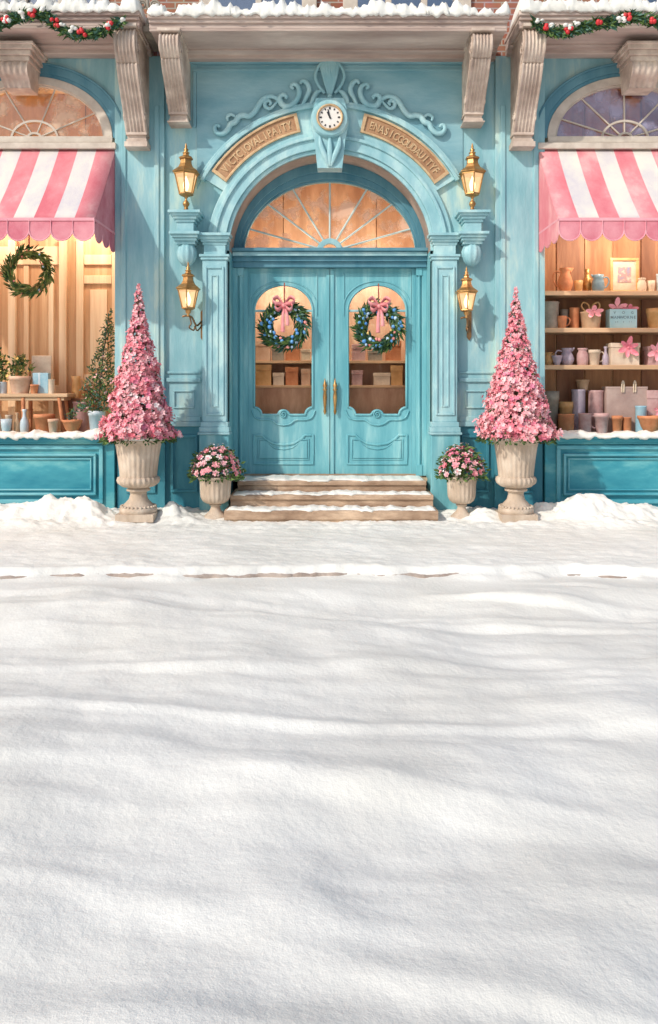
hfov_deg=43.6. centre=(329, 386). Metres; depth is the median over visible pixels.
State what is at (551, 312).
pot
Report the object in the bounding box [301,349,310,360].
storage box
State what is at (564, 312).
cup
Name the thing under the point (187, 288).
wall lantern
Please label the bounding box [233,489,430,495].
snow
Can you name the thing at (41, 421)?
flower pot
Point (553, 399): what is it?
pot
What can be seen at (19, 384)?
flower pot
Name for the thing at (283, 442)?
door
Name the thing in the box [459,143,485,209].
wall lantern
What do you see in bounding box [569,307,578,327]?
tumbler
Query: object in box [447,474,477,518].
stone urn
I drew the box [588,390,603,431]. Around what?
canister
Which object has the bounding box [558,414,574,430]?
pot
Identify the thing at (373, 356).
storage box
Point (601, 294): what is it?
wall shelf
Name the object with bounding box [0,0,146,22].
snow
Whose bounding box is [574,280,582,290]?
cup
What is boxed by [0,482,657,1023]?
snowy ground
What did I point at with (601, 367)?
wall shelf
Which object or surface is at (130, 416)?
pink tree
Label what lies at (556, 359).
bowl
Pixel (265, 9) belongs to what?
snow
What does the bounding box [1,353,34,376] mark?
potted plant
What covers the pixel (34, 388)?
flower pot
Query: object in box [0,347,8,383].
potted plant
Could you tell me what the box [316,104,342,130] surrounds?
wall clock
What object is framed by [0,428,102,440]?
snow
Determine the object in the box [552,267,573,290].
jug
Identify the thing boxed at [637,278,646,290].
jar
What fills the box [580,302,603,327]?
gift basket
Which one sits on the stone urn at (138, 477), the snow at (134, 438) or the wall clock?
the snow at (134, 438)
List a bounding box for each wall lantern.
[172,144,199,209]
[176,262,201,338]
[455,267,477,339]
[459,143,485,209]
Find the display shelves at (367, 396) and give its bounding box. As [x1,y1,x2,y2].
[255,324,404,413]
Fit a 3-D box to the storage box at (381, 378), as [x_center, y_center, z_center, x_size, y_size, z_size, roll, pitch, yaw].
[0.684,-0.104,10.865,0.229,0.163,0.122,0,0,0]
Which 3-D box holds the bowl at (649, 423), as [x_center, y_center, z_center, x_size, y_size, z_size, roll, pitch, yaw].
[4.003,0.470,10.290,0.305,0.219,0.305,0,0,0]
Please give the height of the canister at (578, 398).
0.547 m
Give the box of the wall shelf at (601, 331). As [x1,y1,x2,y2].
[545,328,657,334]
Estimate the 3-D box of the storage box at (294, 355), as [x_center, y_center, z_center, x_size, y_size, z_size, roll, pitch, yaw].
[-0.489,-0.464,10.865,0.197,0.239,0.122,0,0,0]
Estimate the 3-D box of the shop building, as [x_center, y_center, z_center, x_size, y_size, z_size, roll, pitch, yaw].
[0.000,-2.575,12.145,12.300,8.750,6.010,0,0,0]
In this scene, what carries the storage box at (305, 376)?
in the display shelves at (367, 396)
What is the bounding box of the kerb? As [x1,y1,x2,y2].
[0,572,626,578]
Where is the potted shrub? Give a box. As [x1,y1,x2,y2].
[76,308,114,412]
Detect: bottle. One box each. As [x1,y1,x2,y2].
[14,412,19,431]
[20,409,28,431]
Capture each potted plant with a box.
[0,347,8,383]
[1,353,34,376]
[64,407,78,419]
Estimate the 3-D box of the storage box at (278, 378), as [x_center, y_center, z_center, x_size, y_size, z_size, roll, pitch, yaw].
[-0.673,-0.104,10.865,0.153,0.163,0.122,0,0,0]
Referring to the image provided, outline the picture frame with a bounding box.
[610,258,638,290]
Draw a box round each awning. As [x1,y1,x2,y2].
[0,142,115,252]
[538,142,657,252]
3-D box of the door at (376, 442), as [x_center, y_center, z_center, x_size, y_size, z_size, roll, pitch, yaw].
[0.519,-0.212,10.414,1.030,2.625,0.132,0,0,0]
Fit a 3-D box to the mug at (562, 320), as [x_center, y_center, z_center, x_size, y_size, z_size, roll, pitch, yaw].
[2.932,-0.810,10.342,0.155,0.160,0.124,0,0,32]
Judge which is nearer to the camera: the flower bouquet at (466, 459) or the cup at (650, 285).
the flower bouquet at (466, 459)
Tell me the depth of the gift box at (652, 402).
10.46 m
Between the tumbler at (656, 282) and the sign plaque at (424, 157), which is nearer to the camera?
the sign plaque at (424, 157)
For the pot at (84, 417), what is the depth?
10.55 m
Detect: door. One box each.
[248,268,329,473]
[330,268,410,473]
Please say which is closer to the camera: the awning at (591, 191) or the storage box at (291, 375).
the awning at (591, 191)
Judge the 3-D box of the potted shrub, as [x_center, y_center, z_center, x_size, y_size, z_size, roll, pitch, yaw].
[-2.900,-0.324,10.388,0.628,1.348,0.374,0,0,0]
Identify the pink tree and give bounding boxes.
[94,283,182,446]
[472,286,563,445]
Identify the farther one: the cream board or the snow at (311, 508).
the cream board
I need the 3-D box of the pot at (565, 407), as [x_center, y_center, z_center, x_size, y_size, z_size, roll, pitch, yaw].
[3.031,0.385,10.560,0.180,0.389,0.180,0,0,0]
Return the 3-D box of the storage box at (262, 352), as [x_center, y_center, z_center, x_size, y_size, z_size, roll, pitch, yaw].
[-0.901,-0.475,10.865,0.251,0.261,0.122,0,0,0]
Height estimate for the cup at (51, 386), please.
0.178 m
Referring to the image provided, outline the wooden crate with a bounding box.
[61,398,94,430]
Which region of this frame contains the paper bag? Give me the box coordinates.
[601,380,647,431]
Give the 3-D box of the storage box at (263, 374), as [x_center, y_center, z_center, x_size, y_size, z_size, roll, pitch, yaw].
[-0.880,-0.158,10.865,0.229,0.272,0.122,0,0,0]
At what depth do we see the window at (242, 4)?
10.41 m
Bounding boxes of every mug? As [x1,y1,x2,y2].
[557,316,570,327]
[588,350,603,364]
[591,413,608,432]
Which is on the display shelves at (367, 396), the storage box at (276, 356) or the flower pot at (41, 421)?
the storage box at (276, 356)
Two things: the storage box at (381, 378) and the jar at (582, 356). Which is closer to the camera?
the jar at (582, 356)
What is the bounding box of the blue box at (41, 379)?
[33,373,50,393]
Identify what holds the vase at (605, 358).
on the wall shelf at (601, 367)
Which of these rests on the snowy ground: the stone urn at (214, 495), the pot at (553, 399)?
the stone urn at (214, 495)
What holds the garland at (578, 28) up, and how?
attached to the shop building
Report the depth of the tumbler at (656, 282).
10.41 m
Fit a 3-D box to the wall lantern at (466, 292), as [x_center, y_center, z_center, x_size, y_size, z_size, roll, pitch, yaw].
[1.615,-0.990,9.793,0.252,0.858,0.415,0,0,0]
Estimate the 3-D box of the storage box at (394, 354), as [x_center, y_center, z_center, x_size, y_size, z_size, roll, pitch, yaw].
[0.836,-0.475,10.865,0.208,0.261,0.122,0,0,0]
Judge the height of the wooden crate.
0.429 m
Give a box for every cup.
[0,382,6,393]
[1,419,11,431]
[5,415,12,430]
[48,379,54,393]
[560,309,568,327]
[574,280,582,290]
[635,406,646,431]
[646,280,654,290]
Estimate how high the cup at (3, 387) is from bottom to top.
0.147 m
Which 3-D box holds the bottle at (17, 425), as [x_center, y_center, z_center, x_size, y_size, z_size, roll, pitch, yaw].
[-3.952,0.451,10.400,0.079,0.257,0.079,0,0,0]
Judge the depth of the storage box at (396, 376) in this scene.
10.81 m
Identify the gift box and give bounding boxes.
[606,297,638,327]
[606,336,639,364]
[643,343,657,364]
[647,390,657,430]
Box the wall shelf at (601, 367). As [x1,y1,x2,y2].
[545,365,657,369]
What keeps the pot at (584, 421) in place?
on the shop building
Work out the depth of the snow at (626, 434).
9.75 m
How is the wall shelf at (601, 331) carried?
attached to the shop building
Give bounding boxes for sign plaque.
[212,113,300,182]
[360,113,448,183]
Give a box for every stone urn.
[115,439,164,521]
[198,474,230,519]
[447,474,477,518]
[493,440,538,522]
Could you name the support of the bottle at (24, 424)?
on the shop building
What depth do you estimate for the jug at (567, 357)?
10.36 m
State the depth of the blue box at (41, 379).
10.48 m
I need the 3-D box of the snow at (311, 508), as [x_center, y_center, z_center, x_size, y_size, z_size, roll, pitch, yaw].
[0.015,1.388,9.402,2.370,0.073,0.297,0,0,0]
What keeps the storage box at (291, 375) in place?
in the display shelves at (367, 396)
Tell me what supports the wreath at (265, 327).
hanging from the shop building
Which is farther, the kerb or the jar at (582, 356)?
the jar at (582, 356)
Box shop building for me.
[0,0,657,510]
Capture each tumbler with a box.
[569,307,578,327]
[656,274,657,290]
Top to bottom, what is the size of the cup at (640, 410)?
0.341 m
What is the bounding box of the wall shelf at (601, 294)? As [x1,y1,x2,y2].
[545,291,657,298]
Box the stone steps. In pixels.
[224,476,437,521]
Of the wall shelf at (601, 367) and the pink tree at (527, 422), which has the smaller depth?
the pink tree at (527, 422)
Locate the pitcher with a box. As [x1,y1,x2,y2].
[71,376,84,397]
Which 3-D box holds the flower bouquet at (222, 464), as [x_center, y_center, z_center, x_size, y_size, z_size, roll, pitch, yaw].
[-1.310,0.869,9.494,0.699,0.447,0.688,0,0,0]
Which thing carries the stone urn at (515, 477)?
on the snowy ground
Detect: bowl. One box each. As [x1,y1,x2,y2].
[552,355,561,364]
[637,415,657,431]
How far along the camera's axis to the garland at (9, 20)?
9.10 m
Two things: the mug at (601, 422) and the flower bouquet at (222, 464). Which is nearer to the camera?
the flower bouquet at (222, 464)
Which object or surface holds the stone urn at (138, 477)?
on the snowy ground
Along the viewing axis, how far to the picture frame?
10.45 m
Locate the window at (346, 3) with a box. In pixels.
[343,0,470,9]
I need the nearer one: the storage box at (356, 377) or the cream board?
the cream board
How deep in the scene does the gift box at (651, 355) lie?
10.34 m
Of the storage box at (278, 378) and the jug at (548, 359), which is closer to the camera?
the jug at (548, 359)
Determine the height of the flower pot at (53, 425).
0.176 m
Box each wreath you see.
[0,235,55,299]
[255,283,311,353]
[348,283,406,354]
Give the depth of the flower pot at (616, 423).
10.31 m
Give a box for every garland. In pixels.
[0,5,127,42]
[529,8,657,39]
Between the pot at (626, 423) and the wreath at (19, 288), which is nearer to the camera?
the wreath at (19, 288)
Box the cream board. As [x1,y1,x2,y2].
[31,356,51,383]
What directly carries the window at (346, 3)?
in the shop building
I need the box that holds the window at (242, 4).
[199,0,316,9]
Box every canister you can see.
[571,389,585,429]
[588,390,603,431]
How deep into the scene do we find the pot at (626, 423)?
10.34 m
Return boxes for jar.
[577,348,588,364]
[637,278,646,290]
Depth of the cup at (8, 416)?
10.43 m
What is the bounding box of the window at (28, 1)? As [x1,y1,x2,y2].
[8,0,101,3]
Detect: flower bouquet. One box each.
[187,443,245,483]
[434,443,490,482]
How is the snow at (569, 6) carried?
on the shop building
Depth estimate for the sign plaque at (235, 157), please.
9.94 m
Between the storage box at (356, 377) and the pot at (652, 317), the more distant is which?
the storage box at (356, 377)
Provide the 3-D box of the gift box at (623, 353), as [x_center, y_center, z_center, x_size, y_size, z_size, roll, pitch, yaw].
[3.710,-0.453,10.384,0.374,0.370,0.272,0,0,0]
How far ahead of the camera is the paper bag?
10.46 m
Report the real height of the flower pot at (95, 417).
0.277 m
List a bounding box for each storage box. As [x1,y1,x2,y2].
[255,341,270,360]
[255,364,271,384]
[271,349,283,360]
[273,373,284,384]
[285,344,299,360]
[285,367,298,384]
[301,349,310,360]
[301,369,310,384]
[351,344,365,360]
[351,370,362,384]
[367,351,382,360]
[373,373,390,384]
[386,341,400,360]
[390,365,402,384]
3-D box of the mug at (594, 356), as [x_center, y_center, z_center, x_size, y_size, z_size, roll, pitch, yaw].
[3.361,-0.368,10.431,0.195,0.201,0.155,0,0,-32]
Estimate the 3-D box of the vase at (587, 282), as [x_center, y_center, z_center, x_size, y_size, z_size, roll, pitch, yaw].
[3.287,-1.347,10.500,0.126,0.309,0.126,0,0,0]
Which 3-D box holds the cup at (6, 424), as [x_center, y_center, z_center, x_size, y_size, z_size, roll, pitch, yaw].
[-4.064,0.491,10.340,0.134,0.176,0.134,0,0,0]
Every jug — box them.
[545,352,556,364]
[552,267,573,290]
[555,348,574,364]
[591,274,609,290]
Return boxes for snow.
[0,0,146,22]
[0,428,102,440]
[124,434,162,440]
[147,0,509,18]
[226,504,435,511]
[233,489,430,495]
[240,475,422,481]
[509,0,657,29]
[559,430,657,439]
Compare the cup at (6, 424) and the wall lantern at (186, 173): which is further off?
the cup at (6, 424)
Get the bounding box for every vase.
[583,269,591,290]
[602,346,608,364]
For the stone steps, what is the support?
on the snowy ground
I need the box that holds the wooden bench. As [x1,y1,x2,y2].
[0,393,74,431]
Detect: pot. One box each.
[8,376,31,393]
[30,384,38,393]
[33,414,54,431]
[48,419,58,432]
[62,419,82,430]
[73,402,92,431]
[88,411,105,429]
[545,301,558,327]
[545,391,558,428]
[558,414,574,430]
[559,402,572,413]
[576,379,588,389]
[578,413,591,431]
[611,416,622,430]
[622,417,631,430]
[646,308,657,327]
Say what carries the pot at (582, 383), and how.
on the canister at (578, 398)
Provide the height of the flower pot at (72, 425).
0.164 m
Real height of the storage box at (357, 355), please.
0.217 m
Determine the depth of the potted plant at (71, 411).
10.38 m
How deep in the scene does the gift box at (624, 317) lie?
10.34 m
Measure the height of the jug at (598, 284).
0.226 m
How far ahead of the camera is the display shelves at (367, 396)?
10.80 m
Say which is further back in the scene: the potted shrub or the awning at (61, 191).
the potted shrub
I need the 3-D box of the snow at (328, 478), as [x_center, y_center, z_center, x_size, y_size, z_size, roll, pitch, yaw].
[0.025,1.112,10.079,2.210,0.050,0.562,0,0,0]

